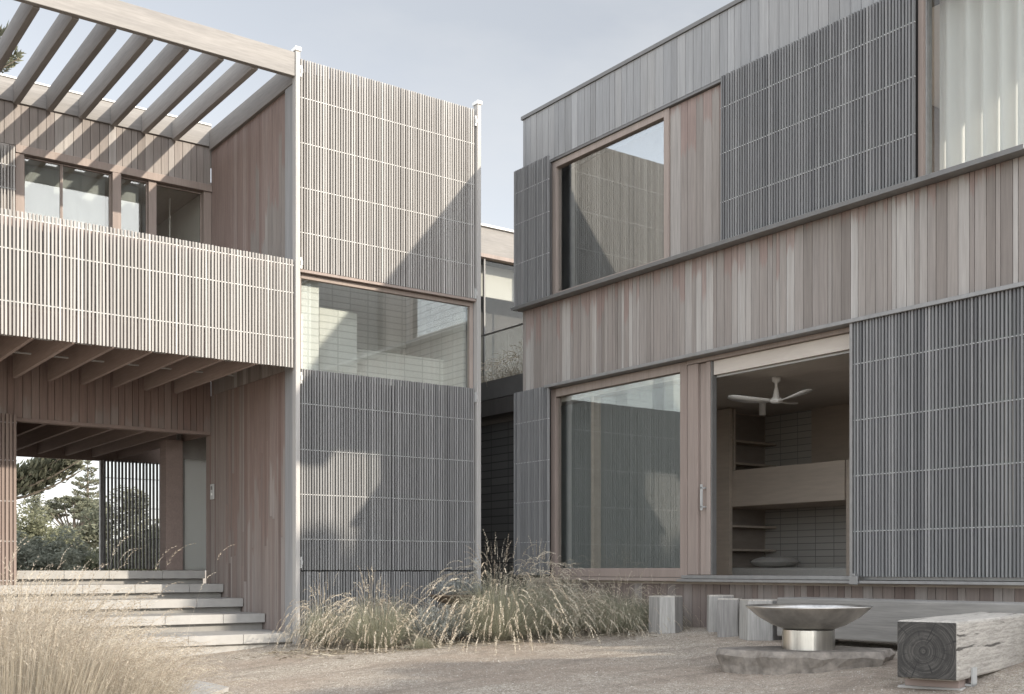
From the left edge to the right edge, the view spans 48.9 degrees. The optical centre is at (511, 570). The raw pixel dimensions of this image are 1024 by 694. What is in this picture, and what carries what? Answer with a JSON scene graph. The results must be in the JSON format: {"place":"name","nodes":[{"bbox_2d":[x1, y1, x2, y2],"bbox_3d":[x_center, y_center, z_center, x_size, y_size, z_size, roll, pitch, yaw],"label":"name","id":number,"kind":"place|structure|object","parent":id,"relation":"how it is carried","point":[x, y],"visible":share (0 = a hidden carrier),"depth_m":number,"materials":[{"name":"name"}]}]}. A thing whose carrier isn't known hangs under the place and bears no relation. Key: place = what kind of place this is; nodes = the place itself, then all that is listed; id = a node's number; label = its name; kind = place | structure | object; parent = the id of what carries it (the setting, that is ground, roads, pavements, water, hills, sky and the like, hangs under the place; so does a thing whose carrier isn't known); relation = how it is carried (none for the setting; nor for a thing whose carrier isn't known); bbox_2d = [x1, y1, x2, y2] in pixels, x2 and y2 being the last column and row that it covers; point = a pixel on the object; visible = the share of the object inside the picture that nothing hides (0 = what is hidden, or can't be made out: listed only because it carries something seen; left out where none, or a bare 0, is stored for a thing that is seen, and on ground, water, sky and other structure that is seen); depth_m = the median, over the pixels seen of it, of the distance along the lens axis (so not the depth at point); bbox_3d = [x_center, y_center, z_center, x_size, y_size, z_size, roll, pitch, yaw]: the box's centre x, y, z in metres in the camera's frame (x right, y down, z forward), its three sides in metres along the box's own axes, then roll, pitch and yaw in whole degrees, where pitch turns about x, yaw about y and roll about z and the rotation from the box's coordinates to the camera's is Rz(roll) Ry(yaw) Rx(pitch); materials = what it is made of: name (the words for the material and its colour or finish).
{"place":"outdoors","nodes":[
{"label":"outdoors","id":0,"kind":"place"},
{"bbox_2d":[0,584,78,658],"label":"straw grass","id":1,"kind":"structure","parent":0,"point":[29,612],"depth_m":7.66,"materials":[{"name":"beige plant"}]},
{"bbox_2d":[0,588,95,642],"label":"straw grass","id":2,"kind":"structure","parent":0,"point":[39,608],"depth_m":8.00,"materials":[{"name":"beige plant"}]},
{"bbox_2d":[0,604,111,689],"bbox_3d":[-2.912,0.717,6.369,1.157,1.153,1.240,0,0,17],"label":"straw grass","id":3,"kind":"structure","parent":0,"point":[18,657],"depth_m":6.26,"materials":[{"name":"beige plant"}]},
{"bbox_2d":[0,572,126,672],"bbox_3d":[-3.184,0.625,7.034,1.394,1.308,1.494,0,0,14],"label":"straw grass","id":4,"kind":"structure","parent":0,"point":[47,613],"depth_m":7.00,"materials":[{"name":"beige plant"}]},
{"bbox_2d":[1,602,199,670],"bbox_3d":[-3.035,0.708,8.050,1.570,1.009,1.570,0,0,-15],"label":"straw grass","id":5,"kind":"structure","parent":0,"point":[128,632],"depth_m":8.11,"materials":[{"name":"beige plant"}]},
{"bbox_2d":[0,557,203,693],"bbox_3d":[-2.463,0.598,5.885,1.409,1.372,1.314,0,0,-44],"label":"straw grass","id":6,"kind":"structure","parent":0,"point":[5,687],"depth_m":5.85,"materials":[{"name":"beige plant"}]},
{"bbox_2d":[0,0,733,548],"label":"sky","id":7,"kind":"structure","parent":0,"point":[514,57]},
{"bbox_2d":[119,571,1023,693],"bbox_3d":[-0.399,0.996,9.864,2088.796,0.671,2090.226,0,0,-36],"label":"gravel ground","id":8,"kind":"structure","parent":0,"point":[356,682],"depth_m":10.16,"materials":[{"name":"beige gravel"}]},
{"bbox_2d":[16,494,44,527],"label":"garden tree","id":9,"kind":"object","parent":8,"relation":"on","point":[36,500],"visible":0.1,"depth_m":52.08,"materials":[{"name":"green plant"}]},
{"bbox_2d":[16,532,51,570],"bbox_3d":[-11.596,0.018,26.046,2.361,2.108,2.972,0,0,-9],"label":"hedge shrub","id":10,"kind":"object","parent":8,"relation":"on","point":[23,567],"visible":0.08,"depth_m":25.46,"materials":[{"name":"green plant"}]},
{"bbox_2d":[16,501,68,567],"bbox_3d":[-14.344,-0.489,33.088,2.871,3.113,2.508,0,0,-36],"label":"garden tree","id":11,"kind":"object","parent":8,"relation":"on","point":[34,527],"visible":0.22,"depth_m":32.86,"materials":[{"name":"green plant"}]},
{"bbox_2d":[0,21,85,499],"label":"norfolk pine","id":12,"kind":"object","parent":8,"relation":"on","point":[35,476],"visible":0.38,"depth_m":29.86,"materials":[{"name":"green plant"}]},
{"bbox_2d":[18,514,83,558],"bbox_3d":[-14.856,-0.377,35.915,2.134,2.883,2.612,0,0,0],"label":"garden tree","id":13,"kind":"object","parent":8,"relation":"on","point":[47,535],"visible":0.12,"depth_m":35.85,"materials":[{"name":"green plant"}]},
{"bbox_2d":[16,530,86,570],"bbox_3d":[-10.804,0.061,25.490,1.913,2.021,2.370,0,0,-36],"label":"hedge shrub","id":14,"kind":"object","parent":8,"relation":"on","point":[71,557],"visible":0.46,"depth_m":25.36,"materials":[{"name":"green plant"}]},
{"bbox_2d":[16,524,97,570],"bbox_3d":[-10.639,-0.008,26.529,1.939,2.148,1.464,0,0,-14],"label":"hedge shrub","id":15,"kind":"object","parent":8,"relation":"on","point":[35,542],"visible":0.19,"depth_m":26.35,"materials":[{"name":"green plant"}]},
{"bbox_2d":[32,495,110,544],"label":"spreading tree","id":16,"kind":"object","parent":8,"relation":"on","point":[78,502],"visible":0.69,"depth_m":43.62,"materials":[{"name":"green plant"}]},
{"bbox_2d":[62,549,106,570],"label":"garden shrub","id":17,"kind":"object","parent":8,"relation":"on","point":[89,556],"visible":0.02,"depth_m":26.94,"materials":[{"name":"green plant"}]},
{"bbox_2d":[71,545,110,569],"bbox_3d":[-10.352,0.196,27.949,1.555,1.736,1.277,0,0,27],"label":"garden shrub","id":18,"kind":"object","parent":8,"relation":"on","point":[96,551],"depth_m":27.93,"materials":[{"name":"green plant"}]},
{"bbox_2d":[66,460,120,555],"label":"norfolk pine","id":19,"kind":"object","parent":8,"relation":"on","point":[81,486],"visible":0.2,"depth_m":47.87,"materials":[{"name":"green plant"}]},
{"bbox_2d":[81,546,144,570],"bbox_3d":[-9.464,0.224,26.923,1.537,1.684,1.727,0,0,-11],"label":"garden shrub","id":20,"kind":"object","parent":8,"relation":"on","point":[94,564],"visible":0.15,"depth_m":26.56,"materials":[{"name":"green plant"}]},
{"bbox_2d":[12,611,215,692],"bbox_3d":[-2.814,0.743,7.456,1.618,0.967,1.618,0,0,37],"label":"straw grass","id":21,"kind":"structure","parent":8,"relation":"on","point":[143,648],"depth_m":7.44,"materials":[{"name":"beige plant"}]},
{"bbox_2d":[72,485,158,570],"bbox_3d":[-13.013,-0.894,39.607,4.361,4.185,3.369,0,0,31],"label":"garden tree","id":22,"kind":"object","parent":8,"relation":"on","point":[89,533],"visible":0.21,"depth_m":39.29,"materials":[{"name":"green plant"}]},
{"bbox_2d":[0,535,230,688],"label":"tall grass stalks","id":23,"kind":"object","parent":8,"relation":"on","point":[111,584],"depth_m":7.40,"materials":[{"name":"plant"}]},
{"bbox_2d":[0,621,237,693],"bbox_3d":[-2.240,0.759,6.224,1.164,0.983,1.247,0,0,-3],"label":"straw grass","id":24,"kind":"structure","parent":8,"relation":"on","point":[139,677],"depth_m":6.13,"materials":[{"name":"beige plant"}]},
{"bbox_2d":[106,526,161,570],"bbox_3d":[-9.078,-0.046,28.039,1.552,2.223,1.998,0,0,20],"label":"garden shrub","id":25,"kind":"object","parent":8,"relation":"on","point":[148,569],"visible":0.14,"depth_m":27.70,"materials":[{"name":"green plant"}]},
{"bbox_2d":[0,571,292,664],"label":"entry stairs","id":26,"kind":"structure","parent":8,"relation":"on","point":[232,626],"depth_m":14.64,"materials":[{"name":"concrete"}]},
{"bbox_2d":[29,649,264,693],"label":"straw grass","id":27,"kind":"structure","parent":8,"relation":"on","point":[213,692],"depth_m":6.87,"materials":[{"name":"beige plant"}]},
{"bbox_2d":[140,680,228,693],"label":"stepping stone","id":28,"kind":"object","parent":8,"relation":"on","point":[207,687],"visible":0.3,"depth_m":9.76,"materials":[{"name":"grey stone"}]},
{"bbox_2d":[0,0,481,643],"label":"timber house","id":29,"kind":"structure","parent":8,"relation":"on","point":[266,356],"depth_m":14.70,"materials":[{"name":"brown wood"}]},
{"bbox_2d":[24,157,60,217],"bbox_3d":[-6.233,-4.150,14.948,0.478,2.580,0.040,0,0,-36],"label":"window","id":30,"kind":"structure","parent":29,"relation":"in","point":[48,162],"depth_m":14.94,"materials":[{"name":"brown wood"}]},
{"bbox_2d":[25,164,104,230],"bbox_3d":[-6.115,-4.140,15.293,1.140,2.560,0.026,0,0,-36],"label":"curtain","id":31,"kind":"object","parent":29,"relation":"hanging from","point":[83,199],"visible":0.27,"depth_m":15.33,"materials":[{"name":"white fabric"}]},
{"bbox_2d":[61,164,110,227],"bbox_3d":[-5.777,-4.150,15.280,0.646,2.580,0.040,0,0,-36],"label":"window","id":32,"kind":"structure","parent":29,"relation":"in","point":[62,165],"depth_m":15.24,"materials":[{"name":"brown wood"}]},
{"bbox_2d":[121,184,138,236],"bbox_3d":[-5.408,-4.140,15.834,0.320,2.560,0.023,0,0,-35],"label":"curtain","id":33,"kind":"object","parent":29,"relation":"hanging from","point":[130,207],"visible":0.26,"depth_m":15.85,"materials":[{"name":"white fabric"}]},
{"bbox_2d":[121,177,146,233],"bbox_3d":[-5.274,-4.150,15.672,0.391,2.580,0.040,0,0,-36],"label":"window","id":34,"kind":"structure","parent":29,"relation":"in","point":[121,177],"depth_m":15.76,"materials":[{"name":"brown glass"}]},
{"bbox_2d":[169,198,170,237],"bbox_3d":[-5.120,-4.882,16.780,0.110,1.356,0.184,0,0,14],"label":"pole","id":35,"kind":"object","parent":29,"relation":"hanging from","point":[169,217],"visible":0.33,"depth_m":16.81,"materials":[{"name":"metal"}]},
{"bbox_2d":[157,184,201,243],"bbox_3d":[-4.759,-4.150,16.060,0.671,2.580,0.040,0,0,-36],"label":"window","id":36,"kind":"structure","parent":29,"relation":"in","point":[200,194],"depth_m":16.23,"materials":[{"name":"brown wood"}]},
{"bbox_2d":[176,434,205,569],"bbox_3d":[-4.811,-1.142,17.562,0.840,2.275,0.050,0,0,-36],"label":"door","id":37,"kind":"structure","parent":29,"relation":"in","point":[194,451],"depth_m":17.47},
{"bbox_2d":[300,274,472,387],"bbox_3d":[-1.619,-3.095,14.776,2.635,1.190,0.065,0,0,-36],"label":"window","id":38,"kind":"structure","parent":29,"relation":"in","point":[469,305],"depth_m":15.04,"materials":[{"name":"brown wood"}]},
{"bbox_2d":[268,573,365,651],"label":"plumed grass","id":39,"kind":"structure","parent":8,"relation":"on","point":[314,620],"depth_m":13.35,"materials":[{"name":"plant"}]},
{"bbox_2d":[291,566,462,654],"bbox_3d":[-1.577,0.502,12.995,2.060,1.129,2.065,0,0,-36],"label":"plumed grass","id":40,"kind":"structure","parent":8,"relation":"on","point":[367,634],"depth_m":12.87,"materials":[{"name":"plant"}]},
{"bbox_2d":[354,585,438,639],"bbox_3d":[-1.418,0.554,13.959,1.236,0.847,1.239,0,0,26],"label":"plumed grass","id":41,"kind":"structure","parent":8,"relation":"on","point":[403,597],"depth_m":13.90,"materials":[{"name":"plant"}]},
{"bbox_2d":[400,630,438,650],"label":"green grass","id":42,"kind":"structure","parent":8,"relation":"on","point":[418,643],"depth_m":12.53,"materials":[{"name":"plant"}]},
{"bbox_2d":[410,599,458,643],"bbox_3d":[-0.876,0.589,13.025,0.592,0.533,0.597,0,0,-36],"label":"silver shrub","id":43,"kind":"object","parent":8,"relation":"on","point":[432,614],"visible":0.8,"depth_m":12.95,"materials":[{"name":"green plant"}]},
{"bbox_2d":[228,627,683,659],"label":"plant litter","id":44,"kind":"object","parent":8,"relation":"on","point":[457,642],"visible":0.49,"depth_m":12.73,"materials":[{"name":"plant"}]},
{"bbox_2d":[443,602,473,640],"bbox_3d":[-0.601,0.600,13.149,0.544,0.469,0.569,0,0,-36],"label":"silver shrub","id":45,"kind":"object","parent":8,"relation":"on","point":[462,631],"visible":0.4,"depth_m":13.05,"materials":[{"name":"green plant"}]},
{"bbox_2d":[430,594,486,620],"bbox_3d":[-0.687,0.545,14.351,0.760,0.475,0.760,0,0,-36],"label":"planter bowl","id":46,"kind":"object","parent":8,"relation":"on","point":[451,601],"visible":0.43,"depth_m":14.12,"materials":[{"name":"grey metal"}]},
{"bbox_2d":[434,576,481,594],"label":"silver shrub","id":47,"kind":"object","parent":46,"relation":"in","point":[457,585],"visible":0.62,"depth_m":14.25,"materials":[{"name":"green plant"}]},
{"bbox_2d":[433,543,538,617],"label":"arching grass","id":48,"kind":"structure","parent":8,"relation":"on","point":[491,581],"depth_m":14.63,"materials":[{"name":"plant"}]},
{"bbox_2d":[481,223,522,382],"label":"link wing","id":49,"kind":"structure","parent":8,"relation":"on","point":[497,275],"depth_m":21.87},
{"bbox_2d":[483,258,484,380],"bbox_3d":[-0.482,-4.220,21.053,2.030,3.200,0.050,0,0,-36],"label":"window","id":50,"kind":"structure","parent":49,"relation":"in","point":[484,258],"depth_m":21.01,"materials":[{"name":"metal"}]},
{"bbox_2d":[481,373,522,425],"bbox_3d":[-0.401,-2.630,18.235,1.160,0.540,4.260,0,0,-36],"label":"planter box","id":51,"kind":"object","parent":49,"relation":"on","point":[497,400],"visible":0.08,"depth_m":17.05,"materials":[{"name":"metal"}]},
{"bbox_2d":[481,352,521,383],"bbox_3d":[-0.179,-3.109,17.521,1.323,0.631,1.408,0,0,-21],"label":"planter grass","id":52,"kind":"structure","parent":51,"relation":"in","point":[497,376],"depth_m":17.41,"materials":[{"name":"plant"}]},
{"bbox_2d":[481,340,522,380],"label":"planter grass","id":53,"kind":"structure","parent":51,"relation":"in","point":[519,368],"depth_m":17.03,"materials":[{"name":"plant"}]},
{"bbox_2d":[481,323,522,336],"bbox_3d":[-0.271,-3.252,18.305,0.032,1.265,4.100,0,0,-36],"label":"glass balustrade","id":54,"kind":"object","parent":51,"relation":"on","point":[502,330],"visible":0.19,"depth_m":18.14,"materials":[{"name":"metal"}]},
{"bbox_2d":[491,341,522,377],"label":"planter grass","id":55,"kind":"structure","parent":51,"relation":"in","point":[510,360],"depth_m":16.71,"materials":[{"name":"plant"}]},
{"bbox_2d":[481,420,525,607],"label":"brick wall","id":56,"kind":"structure","parent":8,"relation":"on","point":[497,478],"depth_m":17.43,"materials":[{"name":"black brick"}]},
{"bbox_2d":[379,529,633,654],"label":"arching grass","id":57,"kind":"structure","parent":8,"relation":"on","point":[487,617],"depth_m":12.78,"materials":[{"name":"plant"}]},
{"bbox_2d":[487,536,616,616],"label":"arching grass","id":58,"kind":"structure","parent":8,"relation":"on","point":[558,575],"depth_m":14.60,"materials":[{"name":"plant"}]},
{"bbox_2d":[471,563,644,640],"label":"arching grass","id":59,"kind":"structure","parent":8,"relation":"on","point":[552,628],"depth_m":13.13,"materials":[{"name":"plant"}]},
{"bbox_2d":[515,559,631,635],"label":"green grass","id":60,"kind":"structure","parent":8,"relation":"on","point":[587,597],"depth_m":14.13,"materials":[{"name":"plant"}]},
{"bbox_2d":[536,572,690,638],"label":"arching grass","id":61,"kind":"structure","parent":8,"relation":"on","point":[611,625],"depth_m":13.02,"materials":[{"name":"plant"}]},
{"bbox_2d":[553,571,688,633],"bbox_3d":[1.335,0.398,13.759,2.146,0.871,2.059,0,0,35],"label":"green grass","id":62,"kind":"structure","parent":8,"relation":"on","point":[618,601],"depth_m":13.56,"materials":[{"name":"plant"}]},
{"bbox_2d":[616,575,703,633],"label":"green grass","id":63,"kind":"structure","parent":8,"relation":"on","point":[645,619],"depth_m":13.19,"materials":[{"name":"plant"}]},
{"bbox_2d":[648,595,682,633],"bbox_3d":[1.753,0.504,12.868,0.348,0.432,0.393,0,0,34],"label":"timber stool","id":64,"kind":"object","parent":8,"relation":"on","point":[670,607],"visible":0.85,"depth_m":12.71,"materials":[{"name":"grey wood"}]},
{"bbox_2d":[707,595,733,631],"bbox_3d":[2.320,0.487,12.520,0.296,0.432,0.334,0,0,4],"label":"timber stool","id":65,"kind":"object","parent":8,"relation":"on","point":[712,605],"visible":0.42,"depth_m":12.41,"materials":[{"name":"grey wood"}]},
{"bbox_2d":[717,598,741,636],"bbox_3d":[2.333,0.509,12.069,0.238,0.422,0.223,0,0,25],"label":"timber stool","id":66,"kind":"object","parent":8,"relation":"on","point":[728,618],"visible":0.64,"depth_m":11.97,"materials":[{"name":"grey wood"}]},
{"bbox_2d":[739,599,781,640],"bbox_3d":[2.590,0.510,11.690,0.464,0.422,0.426,0,0,-41],"label":"timber stool","id":67,"kind":"object","parent":8,"relation":"on","point":[753,626],"visible":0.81,"depth_m":11.52,"materials":[{"name":"grey wood"}]},
{"bbox_2d":[511,0,1023,626],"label":"timber house","id":68,"kind":"structure","parent":8,"relation":"on","point":[843,246],"depth_m":12.07,"materials":[{"name":"brown wood"}]},
{"bbox_2d":[555,383,680,577],"bbox_3d":[1.324,-1.095,14.716,0.008,2.370,2.980,0,0,-36],"label":"curtain","id":69,"kind":"object","parent":68,"relation":"hanging from","point":[640,479],"visible":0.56,"depth_m":14.50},
{"bbox_2d":[551,361,687,576],"bbox_3d":[1.335,-1.195,14.377,0.100,2.550,2.600,0,0,-36],"label":"window","id":70,"kind":"structure","parent":68,"relation":"in","point":[681,368],"depth_m":14.26,"materials":[{"name":"brown wood"}]},
{"bbox_2d":[688,364,699,574],"bbox_3d":[2.145,-1.185,13.250,0.060,2.470,0.165,0,0,-36],"label":"sliding door","id":71,"kind":"structure","parent":68,"relation":"in","point":[693,370],"depth_m":13.21,"materials":[{"name":"brown wood"}]},
{"bbox_2d":[700,363,705,574],"bbox_3d":[2.264,-1.185,13.155,0.060,2.470,0.120,0,0,-36],"label":"sliding door","id":72,"kind":"structure","parent":68,"relation":"in","point":[702,366],"depth_m":13.14,"materials":[{"name":"brown wood"}]},
{"bbox_2d":[706,361,710,574],"bbox_3d":[2.296,-1.185,13.060,0.060,2.470,0.060,0,0,-36],"label":"sliding door","id":73,"kind":"structure","parent":68,"relation":"in","point":[708,364],"depth_m":13.04,"materials":[{"name":"brown wood"}]},
{"bbox_2d":[717,408,775,574],"bbox_3d":[3.405,-1.090,16.317,1.130,2.380,0.355,0,0,-36],"label":"bookshelf","id":74,"kind":"object","parent":68,"relation":"in","point":[741,444],"visible":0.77,"depth_m":16.39,"materials":[{"name":"brown wood"}]},
{"bbox_2d":[759,403,765,415],"bbox_3d":[3.385,-2.200,15.216,0.120,0.200,0.120,0,0,-36],"label":"ceiling spotlight","id":75,"kind":"object","parent":68,"relation":"attached to","point":[762,409],"visible":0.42,"depth_m":15.18,"materials":[{"name":"white paint"}]},
{"bbox_2d":[727,376,812,403],"bbox_3d":[3.207,-2.144,13.484,1.034,0.312,0.922,0,0,34],"label":"ceiling fan","id":76,"kind":"object","parent":68,"relation":"hanging from","point":[776,398],"visible":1,"depth_m":13.36,"materials":[{"name":"white paint"}]},
{"bbox_2d":[732,459,849,575],"bbox_3d":[4.125,-0.657,15.406,1.060,1.505,2.645,0,0,-36],"label":"bunk bed","id":77,"kind":"object","parent":68,"relation":"in","point":[818,484],"visible":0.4,"depth_m":15.05,"materials":[{"name":"wood"}]},
{"bbox_2d":[750,556,800,567],"bbox_3d":[3.693,-0.120,15.812,0.400,0.167,0.660,0,0,-36],"label":"pillow","id":78,"kind":"object","parent":77,"relation":"on","point":[773,562],"visible":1,"depth_m":15.63,"materials":[{"name":"fabric"}]},
{"bbox_2d":[926,0,931,174],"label":"window","id":79,"kind":"structure","parent":68,"relation":"in","point":[928,2],"depth_m":10.78,"materials":[{"name":"brown metal"}]},
{"bbox_2d":[940,0,1023,169],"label":"curtain","id":80,"kind":"object","parent":68,"relation":"hanging from","point":[981,78],"visible":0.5,"depth_m":10.64,"materials":[{"name":"white fabric"}]},
{"bbox_2d":[715,646,895,674],"bbox_3d":[2.477,0.839,9.454,1.513,0.362,0.871,0,0,-2],"label":"rock slab","id":81,"kind":"object","parent":8,"relation":"on","point":[771,660],"visible":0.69,"depth_m":9.10,"materials":[{"name":"grey stone"}]},
{"bbox_2d":[746,604,872,650],"bbox_3d":[2.491,0.477,9.465,1.030,0.368,1.030,0,0,-36],"label":"fire bowl","id":82,"kind":"object","parent":81,"relation":"on","point":[808,627],"visible":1,"depth_m":9.25,"materials":[{"name":"metal"}]},
{"bbox_2d":[777,597,1023,642],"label":"timber bench","id":83,"kind":"object","parent":8,"relation":"on","point":[879,620],"visible":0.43,"depth_m":10.22,"materials":[{"name":"wood"}]},
{"bbox_2d":[897,612,1023,690],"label":"log bench","id":84,"kind":"object","parent":8,"relation":"on","point":[953,652],"visible":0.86,"depth_m":7.90,"materials":[{"name":"wood"}]},
{"bbox_2d":[552,108,669,293],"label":"window","id":85,"kind":"structure","parent":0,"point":[613,211],"depth_m":14.82,"materials":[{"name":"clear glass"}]}
]}

